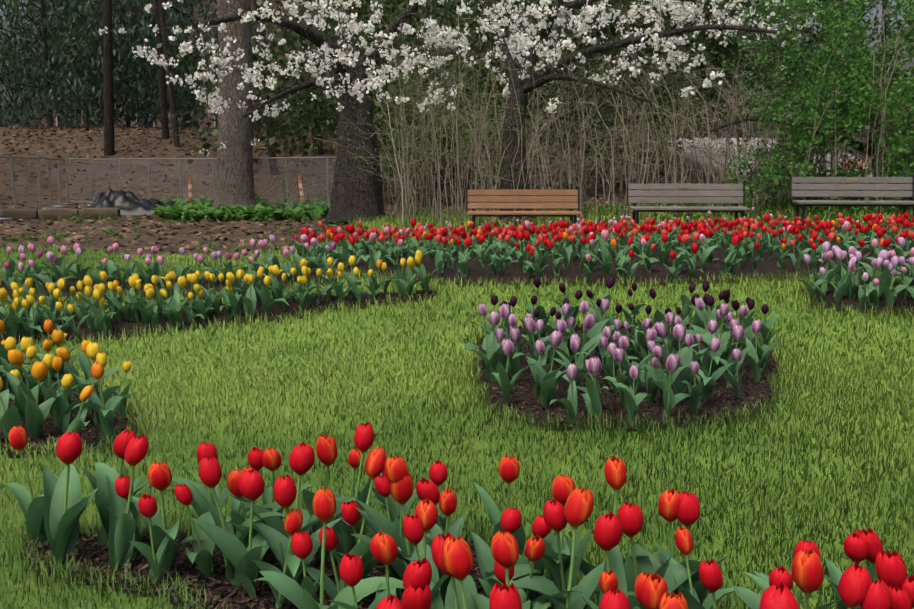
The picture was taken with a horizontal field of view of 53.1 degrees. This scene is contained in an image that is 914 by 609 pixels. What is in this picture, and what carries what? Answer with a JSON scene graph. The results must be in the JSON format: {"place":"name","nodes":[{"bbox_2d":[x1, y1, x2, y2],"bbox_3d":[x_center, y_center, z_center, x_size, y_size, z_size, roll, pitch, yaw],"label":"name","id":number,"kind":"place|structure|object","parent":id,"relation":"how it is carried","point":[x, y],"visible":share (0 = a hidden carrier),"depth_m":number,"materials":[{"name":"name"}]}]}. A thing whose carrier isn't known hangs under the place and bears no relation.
{"place":"outdoors","nodes":[
{"label":"outdoors","id":0,"kind":"place"},
{"bbox_2d":[0,197,913,608],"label":"lawn","id":1,"kind":"structure","parent":0,"point":[148,419],"depth_m":4.09,"materials":[{"name":"green plant"}]},
{"bbox_2d":[709,0,913,215],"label":"green tree","id":2,"kind":"object","parent":1,"relation":"on","point":[823,53],"depth_m":18.07,"materials":[{"name":"green plant"}]},
{"bbox_2d":[0,127,913,608],"bbox_3d":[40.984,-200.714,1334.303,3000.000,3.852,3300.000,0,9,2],"label":"ground","id":3,"kind":"structure","parent":0,"point":[22,135],"depth_m":5.45,"materials":[{"name":"green plant"}]},
{"bbox_2d":[1,207,120,219],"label":"stone edging","id":4,"kind":"object","parent":3,"relation":"on","point":[23,213],"visible":0.71,"depth_m":23.81,"materials":[{"name":"grey stone"}]},
{"bbox_2d":[0,380,140,455],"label":"bed mulch","id":5,"kind":"object","parent":3,"relation":"on","point":[74,414],"visible":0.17,"depth_m":3.94,"materials":[{"name":"brown soil"}]},
{"bbox_2d":[0,319,130,440],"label":"yellow tulips","id":6,"kind":"object","parent":5,"relation":"on","point":[59,378],"visible":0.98,"depth_m":3.98,"materials":[{"name":"green plant"}]},
{"bbox_2d":[88,188,182,214],"bbox_3d":[-9.208,-3.031,26.708,3.000,0.745,2.000,0,9,2],"label":"tarp","id":7,"kind":"object","parent":3,"relation":"on","point":[126,203],"visible":0.71,"depth_m":26.08,"materials":[{"name":"black"}]},
{"bbox_2d":[0,271,339,304],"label":"bed soil","id":8,"kind":"structure","parent":3,"relation":"on","point":[73,282],"depth_m":7.30,"materials":[{"name":"brown soil"}]},
{"bbox_2d":[0,234,337,299],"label":"purple tulips","id":9,"kind":"object","parent":8,"relation":"on","point":[33,269],"visible":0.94,"depth_m":7.32,"materials":[{"name":"green plant"}]},
{"bbox_2d":[188,176,192,201],"bbox_3d":[-8.572,-3.567,29.309,0.400,1.071,0.400,0,9,2],"label":"delineator","id":10,"kind":"object","parent":3,"relation":"on","point":[189,189],"visible":0.42,"depth_m":29.25,"materials":[{"name":"plastic"}]},
{"bbox_2d":[0,155,381,220],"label":"fence frame","id":11,"kind":"object","parent":3,"relation":"on","point":[62,204],"visible":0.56,"depth_m":28.19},
{"bbox_2d":[0,157,380,214],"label":"fence","id":12,"kind":"object","parent":11,"relation":"attached to","point":[45,195],"visible":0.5,"depth_m":28.29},
{"bbox_2d":[31,0,397,127],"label":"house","id":13,"kind":"structure","parent":3,"relation":"on","point":[214,123],"depth_m":77.28,"materials":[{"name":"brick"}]},
{"bbox_2d":[0,290,435,344],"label":"bed soil","id":14,"kind":"structure","parent":3,"relation":"on","point":[125,324],"depth_m":6.43,"materials":[{"name":"brown soil"}]},
{"bbox_2d":[0,250,438,339],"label":"yellow tulips","id":15,"kind":"object","parent":14,"relation":"on","point":[24,320],"visible":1,"depth_m":6.36,"materials":[{"name":"green plant"}]},
{"bbox_2d":[213,0,256,209],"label":"trunk","id":16,"kind":"object","parent":3,"relation":"on","point":[234,179],"visible":0.69,"depth_m":26.03,"materials":[{"name":"grey plant"}]},
{"bbox_2d":[5,203,464,253],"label":"path weeds","id":17,"kind":"object","parent":3,"relation":"on","point":[15,239],"visible":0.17,"depth_m":18.36,"materials":[{"name":"green plant"}]},
{"bbox_2d":[149,195,330,220],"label":"plants","id":18,"kind":"object","parent":3,"relation":"on","point":[176,210],"visible":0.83,"depth_m":23.86,"materials":[{"name":"green plant"}]},
{"bbox_2d":[298,176,304,202],"bbox_3d":[-5.152,-3.772,30.634,0.400,1.074,0.400,0,9,2],"label":"delineator","id":19,"kind":"object","parent":3,"relation":"on","point":[300,190],"visible":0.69,"depth_m":30.57,"materials":[{"name":"plastic"}]},
{"bbox_2d":[17,526,587,608],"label":"bed mulch","id":20,"kind":"object","parent":3,"relation":"on","point":[271,600],"visible":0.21,"depth_m":2.54,"materials":[{"name":"brown soil"}]},
{"bbox_2d":[0,422,913,608],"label":"red tulips","id":21,"kind":"object","parent":20,"relation":"on","point":[433,569],"visible":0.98,"depth_m":2.28,"materials":[{"name":"red plant"}]},
{"bbox_2d":[0,125,617,255],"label":"litter","id":22,"kind":"object","parent":3,"relation":"on","point":[159,223],"visible":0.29,"depth_m":32.44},
{"bbox_2d":[99,0,831,225],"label":"cherry","id":23,"kind":"object","parent":3,"relation":"on","point":[523,41],"depth_m":18.47,"materials":[{"name":"white plant"}]},
{"bbox_2d":[466,184,581,229],"bbox_3d":[1.081,-1.509,14.973,1.876,0.911,0.675,0,9,2],"label":"bench","id":24,"kind":"object","parent":3,"relation":"on","point":[522,196],"depth_m":15.13,"materials":[{"name":"brown wood"}]},
{"bbox_2d":[292,242,913,284],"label":"bed soil","id":25,"kind":"structure","parent":3,"relation":"on","point":[477,271],"depth_m":7.89,"materials":[{"name":"brown soil"}]},
{"bbox_2d":[293,212,913,281],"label":"red tulips","id":26,"kind":"object","parent":25,"relation":"on","point":[521,244],"visible":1,"depth_m":8.59,"materials":[{"name":"red plant"}]},
{"bbox_2d":[425,207,786,237],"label":"red tulips","id":27,"kind":"object","parent":3,"relation":"on","point":[627,218],"visible":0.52,"depth_m":14.58,"materials":[{"name":"red plant"}]},
{"bbox_2d":[298,0,913,229],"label":"shrub","id":28,"kind":"object","parent":3,"relation":"on","point":[408,196],"depth_m":19.76,"materials":[{"name":"beige plant"}]},
{"bbox_2d":[470,323,786,429],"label":"bed mulch","id":29,"kind":"object","parent":3,"relation":"on","point":[644,414],"visible":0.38,"depth_m":4.52,"materials":[{"name":"brown soil"}]},
{"bbox_2d":[463,298,781,424],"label":"purple tulips","id":30,"kind":"object","parent":29,"relation":"on","point":[501,353],"visible":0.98,"depth_m":4.72,"materials":[{"name":"green plant"}]},
{"bbox_2d":[485,276,780,348],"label":"black tulips","id":31,"kind":"object","parent":29,"relation":"on","point":[709,311],"visible":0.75,"depth_m":5.87,"materials":[{"name":"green plant"}]},
{"bbox_2d":[627,179,749,229],"bbox_3d":[3.686,-1.545,14.597,1.877,0.911,0.693,0,9,2],"label":"bench","id":32,"kind":"object","parent":3,"relation":"on","point":[670,193],"depth_m":14.74,"materials":[{"name":"grey wood"}]},
{"bbox_2d":[790,172,913,230],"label":"bench","id":33,"kind":"object","parent":3,"relation":"on","point":[852,187],"depth_m":14.45,"materials":[{"name":"grey wood"}]},
{"bbox_2d":[842,158,870,166],"bbox_3d":[11.118,-5.858,42.554,13.924,1.817,6.238,0,9,2],"label":"orange barrier","id":34,"kind":"object","parent":3,"relation":"on","point":[858,161],"visible":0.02,"depth_m":39.37,"materials":[{"name":"plastic"}]},
{"bbox_2d":[803,281,913,313],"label":"bed soil","id":35,"kind":"structure","parent":3,"relation":"on","point":[854,302],"depth_m":6.73,"materials":[{"name":"brown soil"}]},
{"bbox_2d":[798,237,913,309],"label":"purple tulips","id":36,"kind":"object","parent":35,"relation":"on","point":[846,279],"visible":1,"depth_m":6.79,"materials":[{"name":"green plant"}]},
{"bbox_2d":[0,0,913,199],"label":"trees","id":37,"kind":"object","parent":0,"point":[12,73],"depth_m":36.79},
{"bbox_2d":[0,0,913,155],"label":"sky","id":38,"kind":"structure","parent":0,"point":[880,10],"materials":[{"name":"grey"}]}
]}

